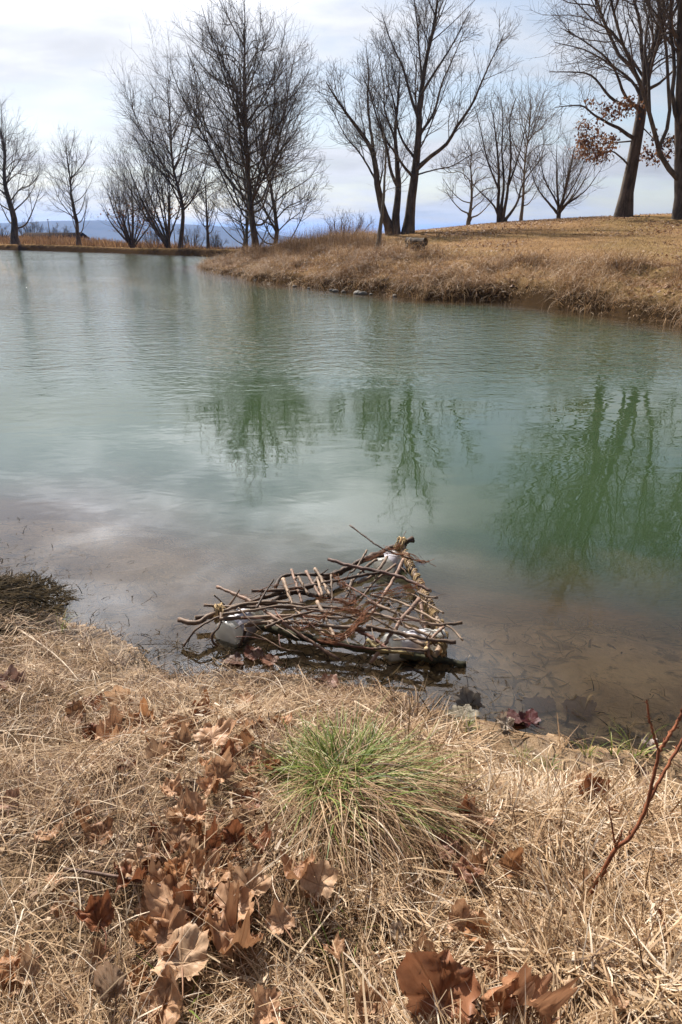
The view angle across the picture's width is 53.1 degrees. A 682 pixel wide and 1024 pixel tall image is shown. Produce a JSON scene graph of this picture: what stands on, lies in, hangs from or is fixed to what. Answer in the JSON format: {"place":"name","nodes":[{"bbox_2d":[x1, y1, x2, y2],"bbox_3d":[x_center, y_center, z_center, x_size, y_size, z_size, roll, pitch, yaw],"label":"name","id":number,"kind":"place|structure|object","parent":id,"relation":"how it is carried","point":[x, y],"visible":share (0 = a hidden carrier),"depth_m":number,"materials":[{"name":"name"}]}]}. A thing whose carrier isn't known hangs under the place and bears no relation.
{"place":"outdoors","nodes":[
{"label":"outdoors","id":0,"kind":"place"},
{"bbox_2d":[0,220,305,247],"bbox_3d":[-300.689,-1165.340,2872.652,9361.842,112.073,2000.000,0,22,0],"label":"hills","id":1,"kind":"structure","parent":0,"point":[97,229],"depth_m":2570.59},
{"bbox_2d":[0,0,677,237],"label":"sky","id":2,"kind":"structure","parent":0,"point":[50,50],"materials":[{"name":"white"}]},
{"bbox_2d":[0,250,681,587],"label":"water","id":3,"kind":"structure","parent":0,"point":[520,440],"depth_m":6.95,"materials":[{"name":"liquid"}]},
{"bbox_2d":[243,644,269,659],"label":"fallen leaf","id":4,"kind":"object","parent":3,"relation":"on","point":[249,651],"visible":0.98,"depth_m":2.96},
{"bbox_2d":[177,525,465,668],"bbox_3d":[-0.101,0.363,3.330,1.269,0.309,1.144,0,22,0],"label":"stick raft","id":5,"kind":"object","parent":3,"relation":"on","point":[244,621],"visible":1,"depth_m":3.06,"materials":[{"name":"brown wood"}]},
{"bbox_2d":[444,704,479,722],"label":"fallen leaf","id":6,"kind":"object","parent":3,"relation":"on","point":[468,708],"visible":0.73,"depth_m":2.60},
{"bbox_2d":[453,687,484,711],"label":"fallen leaf","id":7,"kind":"object","parent":3,"relation":"on","point":[466,695],"visible":0.77,"depth_m":2.65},
{"bbox_2d":[518,708,544,728],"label":"fallen leaf","id":8,"kind":"object","parent":3,"relation":"on","point":[533,717],"visible":1,"depth_m":2.56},
{"bbox_2d":[0,214,681,1023],"bbox_3d":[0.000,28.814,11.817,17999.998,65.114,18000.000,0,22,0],"label":"ground","id":9,"kind":"structure","parent":0,"point":[178,582],"depth_m":3.59,"materials":[{"name":"plant"}]},
{"bbox_2d":[0,87,53,243],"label":"bare tree","id":10,"kind":"object","parent":9,"relation":"on","point":[14,237],"visible":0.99,"depth_m":70.97,"materials":[{"name":"brown plant"}]},
{"bbox_2d":[0,568,83,649],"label":"weed mound","id":11,"kind":"object","parent":9,"relation":"on","point":[30,591],"visible":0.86,"depth_m":3.31,"materials":[{"name":"plant"}]},
{"bbox_2d":[21,233,89,238],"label":"shed","id":12,"kind":"structure","parent":9,"relation":"on","point":[56,234],"depth_m":123.96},
{"bbox_2d":[33,123,102,245],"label":"bare tree","id":13,"kind":"object","parent":9,"relation":"on","point":[75,218],"visible":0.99,"depth_m":67.26,"materials":[{"name":"brown plant"}]},
{"bbox_2d":[89,152,167,247],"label":"bare tree","id":14,"kind":"object","parent":9,"relation":"on","point":[131,239],"visible":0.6,"depth_m":63.84,"materials":[{"name":"brown plant"}]},
{"bbox_2d":[92,110,213,247],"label":"bare tree","id":15,"kind":"object","parent":9,"relation":"on","point":[163,236],"visible":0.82,"depth_m":60.17,"materials":[{"name":"brown plant"}]},
{"bbox_2d":[92,5,232,247],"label":"bare tree","id":16,"kind":"object","parent":9,"relation":"on","point":[172,174],"visible":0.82,"depth_m":57.54,"materials":[{"name":"brown plant"}]},
{"bbox_2d":[175,144,229,248],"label":"bare tree","id":17,"kind":"object","parent":9,"relation":"on","point":[201,214],"visible":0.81,"depth_m":58.01,"materials":[{"name":"brown plant"}]},
{"bbox_2d":[0,218,432,267],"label":"tall weeds","id":18,"kind":"object","parent":9,"relation":"on","point":[55,240],"visible":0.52,"depth_m":37.55,"materials":[{"name":"brown plant"}]},
{"bbox_2d":[122,0,338,248],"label":"bare tree","id":19,"kind":"object","parent":9,"relation":"on","point":[241,100],"visible":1,"depth_m":34.97,"materials":[{"name":"brown plant"}]},
{"bbox_2d":[219,189,264,248],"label":"bare tree","id":20,"kind":"object","parent":9,"relation":"on","point":[240,226],"visible":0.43,"depth_m":51.65,"materials":[{"name":"brown plant"}]},
{"bbox_2d":[199,63,291,248],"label":"bare tree","id":21,"kind":"object","parent":9,"relation":"on","point":[246,224],"visible":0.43,"depth_m":44.16,"materials":[{"name":"brown plant"}]},
{"bbox_2d":[184,43,332,244],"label":"bare tree","id":22,"kind":"object","parent":9,"relation":"on","point":[275,225],"visible":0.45,"depth_m":44.49,"materials":[{"name":"brown plant"}]},
{"bbox_2d":[0,562,681,1023],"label":"dry grass","id":23,"kind":"structure","parent":9,"relation":"on","point":[556,918],"depth_m":1.61,"materials":[{"name":"plant"}]},
{"bbox_2d":[0,787,19,818],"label":"fallen leaf","id":24,"kind":"object","parent":23,"relation":"on","point":[10,793],"visible":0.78,"depth_m":1.77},
{"bbox_2d":[0,664,30,690],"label":"fallen leaf","id":25,"kind":"object","parent":23,"relation":"on","point":[12,670],"visible":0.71,"depth_m":2.42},
{"bbox_2d":[0,944,42,982],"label":"fallen leaf","id":26,"kind":"object","parent":23,"relation":"on","point":[14,963],"visible":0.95,"depth_m":1.32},
{"bbox_2d":[12,942,51,985],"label":"fallen leaf","id":27,"kind":"object","parent":23,"relation":"on","point":[35,967],"visible":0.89,"depth_m":1.32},
{"bbox_2d":[34,820,62,843],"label":"fallen leaf","id":28,"kind":"object","parent":23,"relation":"on","point":[52,833],"visible":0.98,"depth_m":1.64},
{"bbox_2d":[50,894,78,922],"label":"fallen leaf","id":29,"kind":"object","parent":23,"relation":"on","point":[54,911],"visible":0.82,"depth_m":1.47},
{"bbox_2d":[62,700,85,732],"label":"fallen leaf","id":30,"kind":"object","parent":23,"relation":"on","point":[74,705],"visible":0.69,"depth_m":2.29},
{"bbox_2d":[75,799,97,822],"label":"fallen leaf","id":31,"kind":"object","parent":23,"relation":"on","point":[86,806],"visible":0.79,"depth_m":1.73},
{"bbox_2d":[74,889,114,949],"bbox_3d":[-0.503,0.822,1.384,0.074,0.073,0.084,0,22,0],"label":"fallen leaf","id":32,"kind":"object","parent":23,"relation":"on","point":[97,908],"visible":1,"depth_m":1.41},
{"bbox_2d":[79,817,113,850],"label":"fallen leaf","id":33,"kind":"object","parent":23,"relation":"on","point":[104,827],"visible":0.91,"depth_m":1.66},
{"bbox_2d":[87,937,112,972],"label":"fallen leaf","id":34,"kind":"object","parent":23,"relation":"on","point":[101,950],"visible":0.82,"depth_m":1.38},
{"bbox_2d":[94,961,126,1021],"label":"fallen leaf","id":35,"kind":"object","parent":23,"relation":"on","point":[107,974],"visible":0.95,"depth_m":1.27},
{"bbox_2d":[95,705,136,742],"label":"fallen leaf","id":36,"kind":"object","parent":23,"relation":"on","point":[115,717],"visible":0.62,"depth_m":2.16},
{"bbox_2d":[104,685,133,706],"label":"fallen leaf","id":37,"kind":"object","parent":23,"relation":"on","point":[118,688],"visible":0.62,"depth_m":2.44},
{"bbox_2d":[114,858,148,893],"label":"fallen leaf","id":38,"kind":"object","parent":23,"relation":"on","point":[125,868],"visible":0.94,"depth_m":1.51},
{"bbox_2d":[118,842,146,877],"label":"fallen leaf","id":39,"kind":"object","parent":23,"relation":"on","point":[134,863],"visible":0.79,"depth_m":1.55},
{"bbox_2d":[126,964,151,986],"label":"fallen leaf","id":40,"kind":"object","parent":23,"relation":"on","point":[138,971],"visible":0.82,"depth_m":1.35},
{"bbox_2d":[128,879,150,932],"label":"fallen leaf","id":41,"kind":"object","parent":23,"relation":"on","point":[142,904],"visible":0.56,"depth_m":1.48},
{"bbox_2d":[63,867,216,890],"bbox_3d":[-0.408,0.821,1.516,0.444,0.024,0.041,2,22,4],"label":"twig","id":42,"kind":"object","parent":23,"relation":"on","point":[96,873],"visible":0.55,"depth_m":1.52,"materials":[{"name":"wood"}]},
{"bbox_2d":[128,914,153,951],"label":"fallen leaf","id":43,"kind":"object","parent":23,"relation":"on","point":[139,939],"visible":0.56,"depth_m":1.42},
{"bbox_2d":[133,697,155,738],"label":"fallen leaf","id":44,"kind":"object","parent":23,"relation":"on","point":[144,710],"visible":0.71,"depth_m":2.22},
{"bbox_2d":[135,992,164,1023],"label":"fallen leaf","id":45,"kind":"object","parent":23,"relation":"on","point":[152,1013],"visible":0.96,"depth_m":1.27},
{"bbox_2d":[143,830,160,860],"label":"fallen leaf","id":46,"kind":"object","parent":23,"relation":"on","point":[158,845],"visible":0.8,"depth_m":1.60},
{"bbox_2d":[144,737,170,769],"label":"fallen leaf","id":47,"kind":"object","parent":23,"relation":"on","point":[154,745],"visible":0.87,"depth_m":1.94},
{"bbox_2d":[135,891,186,969],"bbox_3d":[-0.356,0.830,1.366,0.114,0.079,0.100,-6,23,-14],"label":"fallen leaf","id":48,"kind":"object","parent":23,"relation":"on","point":[174,913],"visible":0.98,"depth_m":1.39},
{"bbox_2d":[140,964,182,1023],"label":"fallen leaf","id":49,"kind":"object","parent":23,"relation":"on","point":[173,999],"visible":0.98,"depth_m":1.27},
{"bbox_2d":[148,856,179,885],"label":"fallen leaf","id":50,"kind":"object","parent":23,"relation":"on","point":[157,873],"visible":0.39,"depth_m":1.51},
{"bbox_2d":[159,772,182,799],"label":"fallen leaf","id":51,"kind":"object","parent":23,"relation":"on","point":[168,788],"visible":0.91,"depth_m":1.75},
{"bbox_2d":[144,874,205,928],"bbox_3d":[-0.347,0.808,1.422,0.112,0.081,0.138,-14,26,-31],"label":"fallen leaf","id":52,"kind":"object","parent":23,"relation":"on","point":[156,901],"visible":0.61,"depth_m":1.43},
{"bbox_2d":[162,714,191,736],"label":"fallen leaf","id":53,"kind":"object","parent":23,"relation":"on","point":[174,721],"visible":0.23,"depth_m":2.17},
{"bbox_2d":[166,819,191,851],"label":"fallen leaf","id":54,"kind":"object","parent":23,"relation":"on","point":[179,830],"visible":0.96,"depth_m":1.62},
{"bbox_2d":[167,722,190,751],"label":"fallen leaf","id":55,"kind":"object","parent":23,"relation":"on","point":[183,736],"visible":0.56,"depth_m":2.01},
{"bbox_2d":[150,921,208,1011],"bbox_3d":[-0.314,0.867,1.321,0.108,0.044,0.138,9,24,20],"label":"fallen leaf","id":56,"kind":"object","parent":23,"relation":"on","point":[195,939],"visible":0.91,"depth_m":1.34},
{"bbox_2d":[172,883,194,918],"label":"fallen leaf","id":57,"kind":"object","parent":23,"relation":"on","point":[188,895],"visible":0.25,"depth_m":1.44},
{"bbox_2d":[164,847,205,883],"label":"fallen leaf","id":58,"kind":"object","parent":23,"relation":"on","point":[184,859],"visible":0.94,"depth_m":1.53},
{"bbox_2d":[188,907,213,940],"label":"fallen leaf","id":59,"kind":"object","parent":23,"relation":"on","point":[199,921],"visible":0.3,"depth_m":1.42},
{"bbox_2d":[181,785,222,820],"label":"fallen leaf","id":60,"kind":"object","parent":23,"relation":"on","point":[195,801],"visible":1,"depth_m":1.69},
{"bbox_2d":[196,768,216,797],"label":"fallen leaf","id":61,"kind":"object","parent":23,"relation":"on","point":[210,782],"visible":0.95,"depth_m":1.77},
{"bbox_2d":[197,805,224,829],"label":"fallen leaf","id":62,"kind":"object","parent":23,"relation":"on","point":[217,811],"visible":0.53,"depth_m":1.72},
{"bbox_2d":[193,717,237,762],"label":"fallen leaf","id":63,"kind":"object","parent":23,"relation":"on","point":[219,728],"visible":0.85,"depth_m":2.01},
{"bbox_2d":[191,847,243,888],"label":"fallen leaf","id":64,"kind":"object","parent":23,"relation":"on","point":[209,864],"visible":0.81,"depth_m":1.54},
{"bbox_2d":[203,815,234,854],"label":"fallen leaf","id":65,"kind":"object","parent":23,"relation":"on","point":[213,839],"visible":0.84,"depth_m":1.62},
{"bbox_2d":[205,746,241,788],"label":"fallen leaf","id":66,"kind":"object","parent":23,"relation":"on","point":[225,768],"visible":0.93,"depth_m":1.83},
{"bbox_2d":[212,882,253,925],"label":"fallen leaf","id":67,"kind":"object","parent":23,"relation":"on","point":[245,903],"visible":0.46,"depth_m":1.46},
{"bbox_2d":[221,818,244,856],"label":"fallen leaf","id":68,"kind":"object","parent":23,"relation":"on","point":[234,828],"visible":0.99,"depth_m":1.60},
{"bbox_2d":[208,881,263,954],"bbox_3d":[-0.214,0.814,1.373,0.104,0.148,0.114,-11,25,-24],"label":"fallen leaf","id":69,"kind":"object","parent":23,"relation":"on","point":[242,935],"visible":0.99,"depth_m":1.36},
{"bbox_2d":[232,728,254,757],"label":"fallen leaf","id":70,"kind":"object","parent":23,"relation":"on","point":[245,736],"visible":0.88,"depth_m":1.99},
{"bbox_2d":[227,789,261,810],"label":"fallen leaf","id":71,"kind":"object","parent":23,"relation":"on","point":[247,793],"visible":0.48,"depth_m":1.78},
{"bbox_2d":[233,778,255,810],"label":"fallen leaf","id":72,"kind":"object","parent":23,"relation":"on","point":[239,784],"visible":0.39,"depth_m":1.83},
{"bbox_2d":[232,802,257,831],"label":"fallen leaf","id":73,"kind":"object","parent":23,"relation":"on","point":[235,810],"visible":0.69,"depth_m":1.70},
{"bbox_2d":[232,861,270,917],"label":"fallen leaf","id":74,"kind":"object","parent":23,"relation":"on","point":[260,884],"visible":0.83,"depth_m":1.49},
{"bbox_2d":[246,822,271,855],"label":"fallen leaf","id":75,"kind":"object","parent":23,"relation":"on","point":[266,833],"visible":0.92,"depth_m":1.63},
{"bbox_2d":[249,984,301,1023],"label":"fallen leaf","id":76,"kind":"object","parent":23,"relation":"on","point":[260,996],"visible":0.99,"depth_m":1.24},
{"bbox_2d":[265,899,295,942],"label":"fallen leaf","id":77,"kind":"object","parent":23,"relation":"on","point":[282,917],"visible":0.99,"depth_m":1.43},
{"bbox_2d":[280,850,315,879],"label":"fallen leaf","id":78,"kind":"object","parent":23,"relation":"on","point":[295,873],"visible":0.94,"depth_m":1.54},
{"bbox_2d":[298,860,338,911],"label":"fallen leaf","id":79,"kind":"object","parent":23,"relation":"on","point":[321,885],"visible":1,"depth_m":1.51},
{"bbox_2d":[322,932,345,959],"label":"fallen leaf","id":80,"kind":"object","parent":23,"relation":"on","point":[339,942],"visible":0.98,"depth_m":1.42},
{"bbox_2d":[354,980,392,1023],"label":"fallen leaf","id":81,"kind":"object","parent":23,"relation":"on","point":[359,1001],"visible":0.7,"depth_m":1.31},
{"bbox_2d":[386,920,404,945],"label":"fallen leaf","id":82,"kind":"object","parent":23,"relation":"on","point":[393,926],"visible":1,"depth_m":1.45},
{"bbox_2d":[412,931,435,951],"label":"fallen leaf","id":83,"kind":"object","parent":23,"relation":"on","point":[418,943],"visible":0.11,"depth_m":1.41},
{"bbox_2d":[396,949,480,1023],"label":"fallen leaf","id":84,"kind":"object","parent":23,"relation":"on","point":[442,971],"visible":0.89,"depth_m":1.26,"materials":[{"name":"plant"}]},
{"bbox_2d":[427,828,461,860],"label":"fallen leaf","id":85,"kind":"object","parent":23,"relation":"on","point":[447,847],"visible":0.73,"depth_m":1.67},
{"bbox_2d":[447,898,478,950],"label":"fallen leaf","id":86,"kind":"object","parent":23,"relation":"on","point":[462,909],"visible":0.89,"depth_m":1.44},
{"bbox_2d":[447,856,483,888],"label":"fallen leaf","id":87,"kind":"object","parent":23,"relation":"on","point":[467,876],"visible":0.98,"depth_m":1.58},
{"bbox_2d":[442,990,490,1023],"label":"fallen leaf","id":88,"kind":"object","parent":23,"relation":"on","point":[473,1019],"visible":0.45,"depth_m":1.24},
{"bbox_2d":[465,852,484,876],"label":"fallen leaf","id":89,"kind":"object","parent":23,"relation":"on","point":[478,861],"visible":0.49,"depth_m":1.60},
{"bbox_2d":[463,841,492,862],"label":"fallen leaf","id":90,"kind":"object","parent":23,"relation":"on","point":[471,853],"visible":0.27,"depth_m":1.67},
{"bbox_2d":[463,909,494,951],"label":"fallen leaf","id":91,"kind":"object","parent":23,"relation":"on","point":[469,925],"visible":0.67,"depth_m":1.43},
{"bbox_2d":[469,798,497,829],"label":"fallen leaf","id":92,"kind":"object","parent":23,"relation":"on","point":[471,807],"visible":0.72,"depth_m":1.77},
{"bbox_2d":[479,940,505,982],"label":"fallen leaf","id":93,"kind":"object","parent":23,"relation":"on","point":[489,945],"visible":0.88,"depth_m":1.36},
{"bbox_2d":[480,971,519,1023],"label":"fallen leaf","id":94,"kind":"object","parent":23,"relation":"on","point":[500,993],"visible":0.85,"depth_m":1.26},
{"bbox_2d":[498,847,525,884],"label":"fallen leaf","id":95,"kind":"object","parent":23,"relation":"on","point":[513,861],"visible":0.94,"depth_m":1.62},
{"bbox_2d":[508,962,580,1023],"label":"fallen leaf","id":96,"kind":"object","parent":23,"relation":"on","point":[542,1000],"visible":0.96,"depth_m":1.22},
{"bbox_2d":[577,773,610,803],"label":"fallen leaf","id":97,"kind":"object","parent":23,"relation":"on","point":[587,784],"visible":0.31,"depth_m":2.02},
{"bbox_2d":[0,517,681,778],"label":"shore debris","id":98,"kind":"object","parent":9,"relation":"on","point":[580,627],"visible":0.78,"depth_m":3.01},
{"bbox_2d":[298,25,425,235],"bbox_3d":[1.212,-18.736,33.987,6.536,9.966,6.040,0,22,0],"label":"bare tree","id":99,"kind":"object","parent":9,"relation":"on","point":[389,223],"visible":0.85,"depth_m":33.83,"materials":[{"name":"brown plant"}]},
{"bbox_2d":[202,693,544,972],"bbox_3d":[0.047,0.787,1.802,0.917,0.344,0.840,-8,24,-19],"label":"grass tuft","id":100,"kind":"object","parent":9,"relation":"on","point":[362,779],"visible":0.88,"depth_m":1.74,"materials":[{"name":"plant"}]},
{"bbox_2d":[353,119,415,253],"bbox_3d":[1.379,-11.210,23.910,2.255,4.810,2.302,14,26,30],"label":"sapling","id":101,"kind":"object","parent":9,"relation":"on","point":[379,233],"visible":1,"depth_m":23.67,"materials":[{"name":"brown plant"}]},
{"bbox_2d":[405,237,427,250],"bbox_3d":[2.757,-9.849,25.098,0.346,0.462,0.962,-17,28,-35],"label":"log bench","id":102,"kind":"object","parent":9,"relation":"on","point":[419,240],"visible":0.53,"depth_m":24.91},
{"bbox_2d":[193,216,681,332],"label":"bank grass","id":103,"kind":"structure","parent":9,"relation":"on","point":[566,268],"depth_m":20.62,"materials":[{"name":"plant"}]},
{"bbox_2d":[361,0,523,233],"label":"bare tree","id":104,"kind":"object","parent":9,"relation":"on","point":[409,217],"visible":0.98,"depth_m":33.16,"materials":[{"name":"brown plant"}]},
{"bbox_2d":[221,213,681,301],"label":"fallen leaves","id":105,"kind":"object","parent":9,"relation":"on","point":[531,224],"visible":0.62,"depth_m":28.09,"materials":[{"name":"plant"}]},
{"bbox_2d":[429,122,524,224],"bbox_3d":[7.573,-19.562,39.625,4.843,6.102,5.258,-10,24,-23],"label":"bare tree","id":106,"kind":"object","parent":9,"relation":"on","point":[469,214],"visible":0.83,"depth_m":39.88,"materials":[{"name":"brown plant"}]},
{"bbox_2d":[459,68,554,222],"bbox_3d":[9.000,-20.131,37.916,5.701,8.187,3.838,0,22,0],"label":"bare tree","id":107,"kind":"object","parent":9,"relation":"on","point":[500,209],"visible":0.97,"depth_m":37.81,"materials":[{"name":"brown plant"}]},
{"bbox_2d":[496,712,517,732],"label":"fallen leaf","id":108,"kind":"object","parent":9,"relation":"on","point":[503,720],"visible":1,"depth_m":2.51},
{"bbox_2d":[483,56,573,220],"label":"bare tree","id":109,"kind":"object","parent":9,"relation":"on","point":[525,153],"visible":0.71,"depth_m":43.81,"materials":[{"name":"brown plant"}]},
{"bbox_2d":[519,695,556,716],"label":"fallen leaf","id":110,"kind":"object","parent":9,"relation":"on","point":[542,704],"visible":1,"depth_m":2.69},
{"bbox_2d":[517,121,625,217],"bbox_3d":[12.397,-18.799,37.651,5.318,5.503,6.203,0,22,0],"label":"bare tree","id":111,"kind":"object","parent":9,"relation":"on","point":[561,205],"visible":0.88,"depth_m":37.79,"materials":[{"name":"brown plant"}]},
{"bbox_2d":[559,694,609,717],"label":"fallen leaf","id":112,"kind":"object","parent":9,"relation":"on","point":[590,706],"visible":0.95,"depth_m":2.68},
{"bbox_2d":[516,0,677,216],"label":"oak tree","id":113,"kind":"object","parent":9,"relation":"on","point":[625,205],"visible":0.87,"depth_m":32.52,"materials":[{"name":"brown plant"}]},
{"bbox_2d":[583,0,681,219],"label":"bare tree","id":114,"kind":"object","parent":9,"relation":"on","point":[675,102],"visible":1,"depth_m":29.01,"materials":[{"name":"brown plant"}]},
{"bbox_2d":[587,700,681,895],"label":"red shoot","id":115,"kind":"object","parent":9,"relation":"on","point":[618,844],"visible":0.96,"depth_m":1.53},
{"bbox_2d":[606,715,675,767],"bbox_3d":[1.030,0.802,2.326,0.262,0.121,0.199,8,24,18],"label":"grass sprig","id":116,"kind":"object","parent":9,"relation":"on","point":[641,752],"depth_m":2.36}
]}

